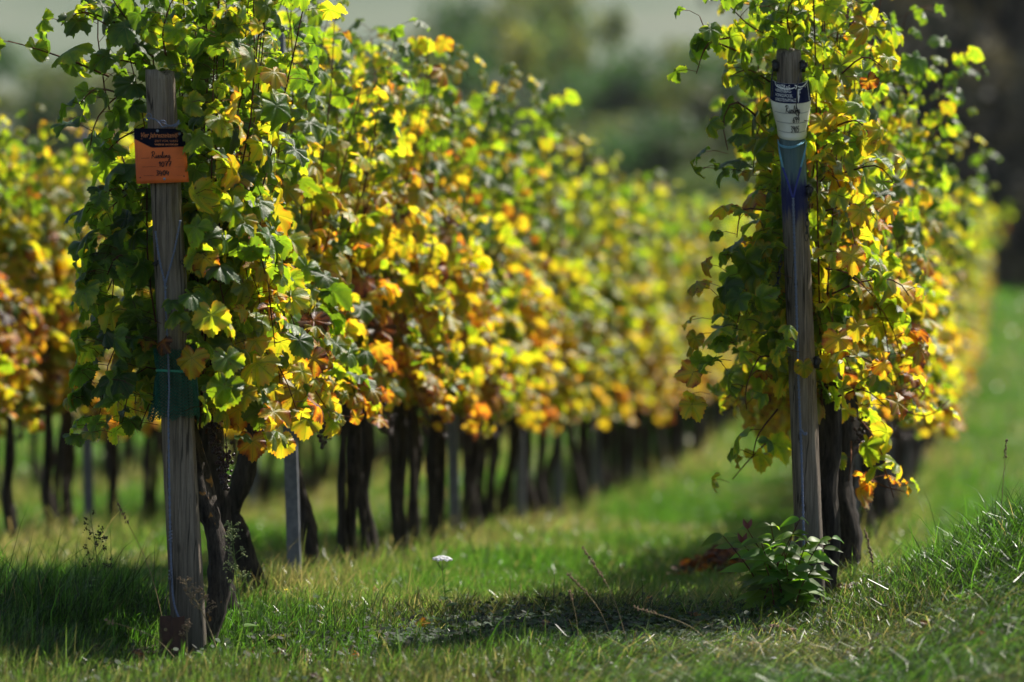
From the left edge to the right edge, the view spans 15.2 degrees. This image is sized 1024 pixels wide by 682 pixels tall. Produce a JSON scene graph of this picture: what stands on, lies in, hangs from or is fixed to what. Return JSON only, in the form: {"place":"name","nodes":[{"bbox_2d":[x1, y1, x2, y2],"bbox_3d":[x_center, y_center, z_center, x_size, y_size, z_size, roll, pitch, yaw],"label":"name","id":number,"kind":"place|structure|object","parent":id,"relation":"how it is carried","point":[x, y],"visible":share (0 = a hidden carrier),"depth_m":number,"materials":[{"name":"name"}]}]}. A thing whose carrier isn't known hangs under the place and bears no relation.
{"place":"outdoors","nodes":[
{"label":"outdoors","id":0,"kind":"place"},
{"bbox_2d":[0,454,1023,573],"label":"grass","id":1,"kind":"structure","parent":0,"point":[599,530],"depth_m":21.39,"materials":[{"name":"green plant"}]},
{"bbox_2d":[0,560,1023,681],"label":"grass","id":2,"kind":"structure","parent":0,"point":[937,663],"depth_m":12.12,"materials":[{"name":"green plant"}]},
{"bbox_2d":[0,349,1023,499],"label":"grass","id":3,"kind":"structure","parent":0,"point":[695,472],"depth_m":32.85,"materials":[{"name":"green plant"}]},
{"bbox_2d":[0,0,1023,681],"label":"ground","id":4,"kind":"structure","parent":0,"point":[658,22],"depth_m":275.29,"materials":[{"name":"green plant"}]},
{"bbox_2d":[0,36,28,152],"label":"tree","id":5,"kind":"object","parent":4,"relation":"on","point":[6,66],"visible":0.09,"depth_m":129.33,"materials":[{"name":"green plant"}]},
{"bbox_2d":[0,272,48,420],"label":"grapevine","id":6,"kind":"object","parent":4,"relation":"on","point":[10,314],"visible":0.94,"depth_m":18.00,"materials":[{"name":"yellow plant"}]},
{"bbox_2d":[0,104,59,433],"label":"grapevine","id":7,"kind":"object","parent":4,"relation":"on","point":[14,236],"visible":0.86,"depth_m":18.53,"materials":[{"name":"yellow plant"}]},
{"bbox_2d":[14,188,99,497],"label":"grapevine","id":8,"kind":"object","parent":4,"relation":"on","point":[35,467],"depth_m":27.74,"materials":[{"name":"brown plant"}]},
{"bbox_2d":[0,111,129,549],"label":"grapevine","id":9,"kind":"object","parent":4,"relation":"on","point":[58,262],"visible":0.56,"depth_m":18.96,"materials":[{"name":"yellow plant"}]},
{"bbox_2d":[0,121,137,540],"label":"grapevine","id":10,"kind":"object","parent":4,"relation":"on","point":[46,491],"visible":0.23,"depth_m":19.57,"materials":[{"name":"yellow plant"}]},
{"bbox_2d":[0,55,137,201],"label":"tree","id":11,"kind":"object","parent":4,"relation":"on","point":[22,120],"visible":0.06,"depth_m":120.36,"materials":[{"name":"green plant"}]},
{"bbox_2d":[0,58,138,184],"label":"tree","id":12,"kind":"object","parent":4,"relation":"on","point":[59,92],"visible":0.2,"depth_m":117.57,"materials":[{"name":"green plant"}]},
{"bbox_2d":[0,154,157,533],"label":"grapevine","id":13,"kind":"object","parent":4,"relation":"on","point":[65,460],"visible":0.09,"depth_m":20.24,"materials":[{"name":"yellow plant"}]},
{"bbox_2d":[74,126,94,532],"bbox_3d":[-2.290,0.072,20.620,0.082,2.450,0.031,-1,0,8],"label":"metal stake","id":14,"kind":"object","parent":4,"relation":"on","point":[88,475],"visible":0.09,"depth_m":20.61,"materials":[{"name":"metal"}]},
{"bbox_2d":[42,178,160,529],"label":"grapevine","id":15,"kind":"object","parent":4,"relation":"on","point":[113,466],"visible":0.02,"depth_m":21.15,"materials":[{"name":"brown plant"}]},
{"bbox_2d":[77,174,228,526],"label":"grapevine","id":16,"kind":"object","parent":4,"relation":"on","point":[149,472],"visible":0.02,"depth_m":21.83,"materials":[{"name":"brown plant"}]},
{"bbox_2d":[0,0,314,644],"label":"grapevine","id":17,"kind":"object","parent":4,"relation":"on","point":[214,200],"visible":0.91,"depth_m":13.23,"materials":[{"name":"green plant"}]},
{"bbox_2d":[160,615,184,656],"bbox_3d":[-1.159,1.067,13.098,0.086,0.262,0.021,0,1,-5],"label":"ground anchor","id":18,"kind":"object","parent":4,"relation":"on","point":[170,627],"visible":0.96,"depth_m":13.10,"materials":[{"name":"metal"}]},
{"bbox_2d":[145,69,206,654],"bbox_3d":[-1.147,0.183,13.202,0.222,2.240,0.120,0,1,0],"label":"wooden post","id":19,"kind":"object","parent":4,"relation":"on","point":[167,216],"visible":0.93,"depth_m":13.15,"materials":[{"name":"grey wood"}]},
{"bbox_2d":[134,128,188,183],"bbox_3d":[-1.199,-0.632,13.123,0.188,0.190,0.018,0,1,0],"label":"vineyard sign","id":20,"kind":"object","parent":19,"relation":"attached to","point":[160,157],"visible":1,"depth_m":13.12,"materials":[{"name":"orange plastic"}]},
{"bbox_2d":[154,220,181,616],"bbox_3d":[-1.177,0.268,13.121,0.095,1.364,0.049,0,1,0],"label":"anchor wire","id":21,"kind":"object","parent":19,"relation":"attached to","point":[168,400],"visible":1,"depth_m":13.13,"materials":[{"name":"grey metal"}]},
{"bbox_2d":[147,343,199,422],"bbox_3d":[-1.162,0.123,13.203,0.181,0.315,0.153,0,1,0],"label":"green net","id":22,"kind":"object","parent":19,"relation":"attached to","point":[195,395],"visible":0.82,"depth_m":13.14,"materials":[{"name":"teal"}]},
{"bbox_2d":[72,0,363,619],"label":"grapevine","id":23,"kind":"object","parent":4,"relation":"on","point":[309,415],"visible":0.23,"depth_m":13.69,"materials":[{"name":"yellow plant"}]},
{"bbox_2d":[222,520,257,649],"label":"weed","id":24,"kind":"object","parent":4,"relation":"on","point":[230,534],"visible":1,"depth_m":13.14,"materials":[{"name":"green plant"}]},
{"bbox_2d":[127,0,382,595],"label":"grapevine","id":25,"kind":"object","parent":4,"relation":"on","point":[352,359],"visible":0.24,"depth_m":14.80,"materials":[{"name":"yellow plant"}]},
{"bbox_2d":[274,33,300,580],"bbox_3d":[-0.899,-0.006,15.370,0.081,2.450,0.031,-2,0,8],"label":"metal stake","id":26,"kind":"object","parent":4,"relation":"on","point":[292,502],"visible":0.06,"depth_m":15.36,"materials":[{"name":"metal"}]},
{"bbox_2d":[176,18,429,570],"bbox_3d":[-0.862,-0.125,15.646,1.119,2.435,1.456,-2,2,7],"label":"grapevine","id":27,"kind":"object","parent":4,"relation":"on","point":[372,236],"visible":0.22,"depth_m":15.68,"materials":[{"name":"yellow plant"}]},
{"bbox_2d":[306,426,340,504],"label":"grapevine","id":28,"kind":"object","parent":4,"relation":"on","point":[313,456],"depth_m":27.11,"materials":[{"name":"brown plant"}]},
{"bbox_2d":[211,0,459,569],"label":"grapevine","id":29,"kind":"object","parent":4,"relation":"on","point":[381,325],"visible":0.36,"depth_m":16.28,"materials":[{"name":"yellow plant"}]},
{"bbox_2d":[288,25,487,559],"bbox_3d":[-0.654,-0.132,17.024,0.893,2.511,1.518,0,1,14],"label":"grapevine","id":30,"kind":"object","parent":4,"relation":"on","point":[366,520],"visible":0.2,"depth_m":17.10,"materials":[{"name":"yellow plant"}]},
{"bbox_2d":[328,29,480,96],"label":"tree","id":31,"kind":"object","parent":4,"relation":"on","point":[401,64],"visible":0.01,"depth_m":126.16,"materials":[{"name":"green plant"}]},
{"bbox_2d":[324,93,514,546],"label":"grapevine","id":32,"kind":"object","parent":4,"relation":"on","point":[479,410],"visible":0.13,"depth_m":18.10,"materials":[{"name":"yellow plant"}]},
{"bbox_2d":[340,50,539,555],"bbox_3d":[-0.443,-0.101,17.486,0.990,2.454,1.655,2,2,7],"label":"grapevine","id":33,"kind":"object","parent":4,"relation":"on","point":[472,285],"visible":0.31,"depth_m":17.57,"materials":[{"name":"yellow plant"}]},
{"bbox_2d":[442,156,460,539],"bbox_3d":[-0.320,0.058,19.721,0.081,2.450,0.031,-2,0,7],"label":"metal stake","id":34,"kind":"object","parent":4,"relation":"on","point":[453,471],"visible":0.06,"depth_m":19.71,"materials":[{"name":"metal"}]},
{"bbox_2d":[413,0,504,104],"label":"tree","id":35,"kind":"object","parent":4,"relation":"on","point":[440,27],"visible":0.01,"depth_m":133.78,"materials":[{"name":"green plant"}]},
{"bbox_2d":[339,80,583,556],"bbox_3d":[-0.344,-0.076,18.806,1.014,2.438,1.479,0,1,26],"label":"grapevine","id":36,"kind":"object","parent":4,"relation":"on","point":[522,400],"visible":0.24,"depth_m":19.00,"materials":[{"name":"yellow plant"}]},
{"bbox_2d":[371,101,564,508],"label":"grapevine","id":37,"kind":"object","parent":4,"relation":"on","point":[464,428],"visible":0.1,"depth_m":19.66,"materials":[{"name":"yellow plant"}]},
{"bbox_2d":[405,125,557,524],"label":"grapevine","id":38,"kind":"object","parent":4,"relation":"on","point":[525,129],"visible":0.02,"depth_m":20.72,"materials":[{"name":"yellow plant"}]},
{"bbox_2d":[385,125,590,541],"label":"grapevine","id":39,"kind":"object","parent":4,"relation":"on","point":[544,331],"visible":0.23,"depth_m":20.05,"materials":[{"name":"yellow plant"}]},
{"bbox_2d":[403,0,577,133],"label":"tree","id":40,"kind":"object","parent":4,"relation":"on","point":[513,29],"visible":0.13,"depth_m":124.27,"materials":[{"name":"green plant"}]},
{"bbox_2d":[419,140,578,535],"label":"grapevine","id":41,"kind":"object","parent":4,"relation":"on","point":[488,505],"visible":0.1,"depth_m":21.15,"materials":[{"name":"yellow plant"}]},
{"bbox_2d":[0,448,1023,681],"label":"grass","id":42,"kind":"structure","parent":4,"relation":"on","point":[39,602],"depth_m":13.77,"materials":[{"name":"green plant"}]},
{"bbox_2d":[431,85,598,179],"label":"tree","id":43,"kind":"object","parent":4,"relation":"on","point":[517,123],"visible":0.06,"depth_m":113.67,"materials":[{"name":"green plant"}]},
{"bbox_2d":[509,164,525,524],"bbox_3d":[0.032,0.119,22.320,0.082,2.450,0.031,-1,0,7],"label":"metal stake","id":44,"kind":"object","parent":4,"relation":"on","point":[520,484],"visible":0.03,"depth_m":22.31,"materials":[{"name":"metal"}]},
{"bbox_2d":[445,149,593,526],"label":"grapevine","id":45,"kind":"object","parent":4,"relation":"on","point":[566,329],"visible":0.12,"depth_m":21.69,"materials":[{"name":"yellow plant"}]},
{"bbox_2d":[433,0,633,131],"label":"tree","id":46,"kind":"object","parent":4,"relation":"on","point":[570,15],"visible":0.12,"depth_m":128.45,"materials":[{"name":"green plant"}]},
{"bbox_2d":[553,173,563,516],"bbox_3d":[0.293,0.168,24.117,0.082,2.450,0.031,0,1,7],"label":"metal stake","id":47,"kind":"object","parent":4,"relation":"on","point":[558,485],"visible":0.07,"depth_m":24.11,"materials":[{"name":"metal"}]},
{"bbox_2d":[480,124,645,196],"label":"tree","id":48,"kind":"object","parent":4,"relation":"on","point":[609,166],"visible":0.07,"depth_m":111.20,"materials":[{"name":"green plant"}]},
{"bbox_2d":[499,132,633,522],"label":"grapevine","id":49,"kind":"object","parent":4,"relation":"on","point":[553,265],"visible":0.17,"depth_m":22.58,"materials":[{"name":"yellow plant"}]},
{"bbox_2d":[505,149,648,523],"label":"grapevine","id":50,"kind":"object","parent":4,"relation":"on","point":[576,271],"visible":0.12,"depth_m":23.23,"materials":[{"name":"yellow plant"}]},
{"bbox_2d":[509,22,645,138],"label":"tree","id":51,"kind":"object","parent":4,"relation":"on","point":[563,50],"visible":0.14,"depth_m":123.31,"materials":[{"name":"green plant"}]},
{"bbox_2d":[534,170,625,518],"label":"grapevine","id":52,"kind":"object","parent":4,"relation":"on","point":[593,397],"visible":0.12,"depth_m":23.88,"materials":[{"name":"yellow plant"}]},
{"bbox_2d":[505,162,666,517],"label":"grapevine","id":53,"kind":"object","parent":4,"relation":"on","point":[622,301],"visible":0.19,"depth_m":24.55,"materials":[{"name":"yellow plant"}]},
{"bbox_2d":[531,178,647,503],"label":"grapevine","id":54,"kind":"object","parent":4,"relation":"on","point":[631,361],"visible":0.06,"depth_m":25.82,"materials":[{"name":"yellow plant"}]},
{"bbox_2d":[591,210,599,499],"bbox_3d":[0.568,0.152,26.319,0.082,2.450,0.031,0,0,8],"label":"metal stake","id":55,"kind":"object","parent":4,"relation":"on","point":[596,457],"visible":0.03,"depth_m":26.31,"materials":[{"name":"metal"}]},
{"bbox_2d":[528,51,668,183],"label":"tree","id":56,"kind":"object","parent":4,"relation":"on","point":[591,67],"visible":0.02,"depth_m":117.60,"materials":[{"name":"green plant"}]},
{"bbox_2d":[551,174,679,506],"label":"grapevine","id":57,"kind":"object","parent":4,"relation":"on","point":[625,329],"visible":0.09,"depth_m":25.11,"materials":[{"name":"yellow plant"}]},
{"bbox_2d":[520,42,737,183],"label":"tree","id":58,"kind":"object","parent":4,"relation":"on","point":[624,93],"visible":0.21,"depth_m":113.61,"materials":[{"name":"green plant"}]},
{"bbox_2d":[590,203,673,498],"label":"grapevine","id":59,"kind":"object","parent":4,"relation":"on","point":[614,429],"visible":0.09,"depth_m":27.18,"materials":[{"name":"yellow plant"}]},
{"bbox_2d":[523,37,765,172],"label":"tree","id":60,"kind":"object","parent":4,"relation":"on","point":[667,49],"visible":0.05,"depth_m":116.65,"materials":[{"name":"green plant"}]},
{"bbox_2d":[605,186,685,494],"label":"grapevine","id":61,"kind":"object","parent":4,"relation":"on","point":[676,348],"visible":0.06,"depth_m":27.56,"materials":[{"name":"yellow plant"}]},
{"bbox_2d":[584,175,710,500],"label":"grapevine","id":62,"kind":"object","parent":4,"relation":"on","point":[651,309],"visible":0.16,"depth_m":26.42,"materials":[{"name":"yellow plant"}]},
{"bbox_2d":[599,186,697,484],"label":"grapevine","id":63,"kind":"object","parent":4,"relation":"on","point":[645,457],"visible":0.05,"depth_m":29.39,"materials":[{"name":"yellow plant"}]},
{"bbox_2d":[615,193,691,475],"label":"grapevine","id":64,"kind":"object","parent":4,"relation":"on","point":[681,335],"visible":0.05,"depth_m":28.89,"materials":[{"name":"yellow plant"}]},
{"bbox_2d":[606,187,707,482],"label":"grapevine","id":65,"kind":"object","parent":4,"relation":"on","point":[677,263],"visible":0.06,"depth_m":28.79,"materials":[{"name":"yellow plant"}]},
{"bbox_2d":[576,112,755,203],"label":"tree","id":66,"kind":"object","parent":4,"relation":"on","point":[665,153],"visible":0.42,"depth_m":103.27,"materials":[{"name":"green plant"}]},
{"bbox_2d":[619,186,724,470],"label":"grapevine","id":67,"kind":"object","parent":4,"relation":"on","point":[673,425],"visible":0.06,"depth_m":31.92,"materials":[{"name":"yellow plant"}]},
{"bbox_2d":[640,187,706,484],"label":"grapevine","id":68,"kind":"object","parent":4,"relation":"on","point":[688,308],"visible":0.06,"depth_m":29.92,"materials":[{"name":"yellow plant"}]},
{"bbox_2d":[581,46,769,196],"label":"tree","id":69,"kind":"object","parent":4,"relation":"on","point":[696,105],"visible":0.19,"depth_m":108.86,"materials":[{"name":"green plant"}]},
{"bbox_2d":[644,190,738,478],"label":"grapevine","id":70,"kind":"object","parent":4,"relation":"on","point":[700,303],"visible":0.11,"depth_m":30.79,"materials":[{"name":"yellow plant"}]},
{"bbox_2d":[656,202,733,476],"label":"grapevine","id":71,"kind":"object","parent":4,"relation":"on","point":[685,205],"visible":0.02,"depth_m":31.46,"materials":[{"name":"yellow plant"}]},
{"bbox_2d":[647,544,745,580],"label":"leaf litter","id":72,"kind":"object","parent":4,"relation":"on","point":[706,559],"visible":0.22,"depth_m":16.11,"materials":[{"name":"brown plant"}]},
{"bbox_2d":[673,194,733,457],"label":"grapevine","id":73,"kind":"object","parent":4,"relation":"on","point":[697,441],"visible":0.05,"depth_m":33.88,"materials":[{"name":"yellow plant"}]},
{"bbox_2d":[681,203,736,458],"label":"grapevine","id":74,"kind":"object","parent":4,"relation":"on","point":[684,421],"visible":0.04,"depth_m":33.19,"materials":[{"name":"yellow plant"}]},
{"bbox_2d":[676,215,742,461],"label":"grapevine","id":75,"kind":"object","parent":4,"relation":"on","point":[731,220],"visible":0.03,"depth_m":32.78,"materials":[{"name":"yellow plant"}]},
{"bbox_2d":[677,194,755,453],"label":"grapevine","id":76,"kind":"object","parent":4,"relation":"on","point":[693,425],"visible":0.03,"depth_m":34.29,"materials":[{"name":"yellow plant"}]},
{"bbox_2d":[691,193,749,446],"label":"grapevine","id":77,"kind":"object","parent":4,"relation":"on","point":[704,420],"visible":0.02,"depth_m":35.77,"materials":[{"name":"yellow plant"}]},
{"bbox_2d":[700,516,842,614],"bbox_3d":[0.937,0.823,13.850,0.522,0.393,0.267,0,1,0],"label":"sapling","id":78,"kind":"object","parent":4,"relation":"on","point":[791,574],"visible":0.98,"depth_m":13.79,"materials":[{"name":"plant"}]},
{"bbox_2d":[667,0,926,594],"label":"grapevine","id":79,"kind":"object","parent":4,"relation":"on","point":[839,330],"visible":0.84,"depth_m":14.06,"materials":[{"name":"green plant"}]},
{"bbox_2d":[776,48,824,608],"bbox_3d":[1.062,0.063,14.050,0.192,2.279,0.106,0,1,0],"label":"wooden post","id":80,"kind":"object","parent":4,"relation":"on","point":[788,71],"visible":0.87,"depth_m":14.01,"materials":[{"name":"wood"}]},
{"bbox_2d":[770,77,810,139],"bbox_3d":[1.019,-0.849,14.014,0.150,0.236,0.083,0,1,0],"label":"vineyard sign","id":81,"kind":"object","parent":80,"relation":"attached to","point":[790,125],"visible":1,"depth_m":13.99,"materials":[{"name":"white plastic"}]},
{"bbox_2d":[706,90,924,497],"bbox_3d":[1.527,-0.030,18.024,0.912,2.316,1.382,0,1,26],"label":"grapevine","id":82,"kind":"object","parent":4,"relation":"on","point":[716,104],"visible":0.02,"depth_m":17.81,"materials":[{"name":"green plant"}]},
{"bbox_2d":[711,0,930,579],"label":"grapevine","id":83,"kind":"object","parent":4,"relation":"on","point":[875,448],"visible":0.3,"depth_m":14.68,"materials":[{"name":"yellow plant"}]},
{"bbox_2d":[706,2,960,463],"bbox_3d":[1.317,-0.303,15.572,1.012,2.720,1.488,0,1,7],"label":"grapevine","id":84,"kind":"object","parent":4,"relation":"on","point":[916,64],"visible":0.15,"depth_m":15.84,"materials":[{"name":"green plant"}]},
{"bbox_2d":[737,35,987,430],"bbox_3d":[1.415,-0.119,16.446,0.954,2.413,1.395,0,1,26],"label":"grapevine","id":85,"kind":"object","parent":4,"relation":"on","point":[932,179],"visible":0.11,"depth_m":16.64,"materials":[{"name":"yellow plant"}]},
{"bbox_2d":[747,66,979,439],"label":"grapevine","id":86,"kind":"object","parent":4,"relation":"on","point":[936,223],"visible":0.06,"depth_m":17.26,"materials":[{"name":"yellow plant"}]},
{"bbox_2d":[773,126,958,526],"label":"grapevine","id":87,"kind":"object","parent":4,"relation":"on","point":[946,207],"visible":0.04,"depth_m":19.25,"materials":[{"name":"yellow plant"}]},
{"bbox_2d":[773,125,986,547],"bbox_3d":[1.753,0.024,18.815,1.020,2.229,1.534,0,1,17],"label":"grapevine","id":88,"kind":"object","parent":4,"relation":"on","point":[941,340],"visible":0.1,"depth_m":18.84,"materials":[{"name":"yellow plant"}]},
{"bbox_2d":[737,0,1022,174],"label":"tree","id":89,"kind":"object","parent":4,"relation":"on","point":[979,8],"visible":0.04,"depth_m":83.52,"materials":[{"name":"green plant"}]},
{"bbox_2d":[870,133,959,536],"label":"grapevine","id":90,"kind":"object","parent":4,"relation":"on","point":[949,431],"visible":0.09,"depth_m":20.58,"materials":[{"name":"yellow plant"}]},
{"bbox_2d":[848,0,1020,275],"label":"tree","id":91,"kind":"object","parent":4,"relation":"on","point":[1013,37],"depth_m":87.11,"materials":[{"name":"green plant"}]},
{"bbox_2d":[884,184,988,518],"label":"grapevine","id":92,"kind":"object","parent":4,"relation":"on","point":[954,296],"visible":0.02,"depth_m":22.64,"materials":[{"name":"yellow plant"}]},
{"bbox_2d":[891,182,982,526],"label":"grapevine","id":93,"kind":"object","parent":4,"relation":"on","point":[954,187],"visible":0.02,"depth_m":23.52,"materials":[{"name":"yellow plant"}]},
{"bbox_2d":[877,151,1000,529],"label":"grapevine","id":94,"kind":"object","parent":4,"relation":"on","point":[977,198],"visible":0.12,"depth_m":21.34,"materials":[{"name":"yellow plant"}]},
{"bbox_2d":[864,0,1023,283],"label":"tree","id":95,"kind":"object","parent":4,"relation":"on","point":[951,29],"visible":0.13,"depth_m":78.73,"materials":[{"name":"green plant"}]},
{"bbox_2d":[910,209,987,486],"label":"grapevine","id":96,"kind":"object","parent":4,"relation":"on","point":[970,280],"visible":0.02,"depth_m":28.84,"materials":[{"name":"yellow plant"}]},
{"bbox_2d":[892,33,1023,274],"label":"tree","id":97,"kind":"object","parent":4,"relation":"on","point":[1003,57],"visible":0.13,"depth_m":77.14,"materials":[{"name":"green plant"}]},
{"bbox_2d":[925,216,992,464],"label":"grapevine","id":98,"kind":"object","parent":4,"relation":"on","point":[968,372],"visible":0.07,"depth_m":32.92,"materials":[{"name":"yellow plant"}]},
{"bbox_2d":[957,229,984,389],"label":"grapevine","id":99,"kind":"object","parent":4,"relation":"on","point":[971,319],"visible":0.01,"depth_m":34.01,"materials":[{"name":"yellow plant"}]},
{"bbox_2d":[933,65,1023,288],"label":"tree","id":100,"kind":"object","parent":4,"relation":"on","point":[1013,120],"visible":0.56,"depth_m":75.61,"materials":[{"name":"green plant"}]},
{"bbox_2d":[966,230,995,360],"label":"grapevine","id":101,"kind":"object","parent":4,"relation":"on","point":[980,316],"visible":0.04,"depth_m":38.37,"materials":[{"name":"yellow plant"}]},
{"bbox_2d":[941,59,1023,286],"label":"tree","id":102,"kind":"object","parent":4,"relation":"on","point":[1017,212],"visible":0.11,"depth_m":76.83,"materials":[{"name":"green plant"}]},
{"bbox_2d":[943,0,1022,280],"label":"tree","id":103,"kind":"object","parent":4,"relation":"on","point":[1013,19],"visible":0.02,"depth_m":83.63,"materials":[{"name":"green plant"}]},
{"bbox_2d":[980,200,1016,312],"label":"grapevine","id":104,"kind":"object","parent":4,"relation":"on","point":[1004,210],"visible":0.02,"depth_m":50.25,"materials":[{"name":"yellow plant"}]},
{"bbox_2d":[981,273,1023,352],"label":"grass","id":105,"kind":"structure","parent":0,"point":[1000,299],"depth_m":61.44,"materials":[{"name":"green plant"}]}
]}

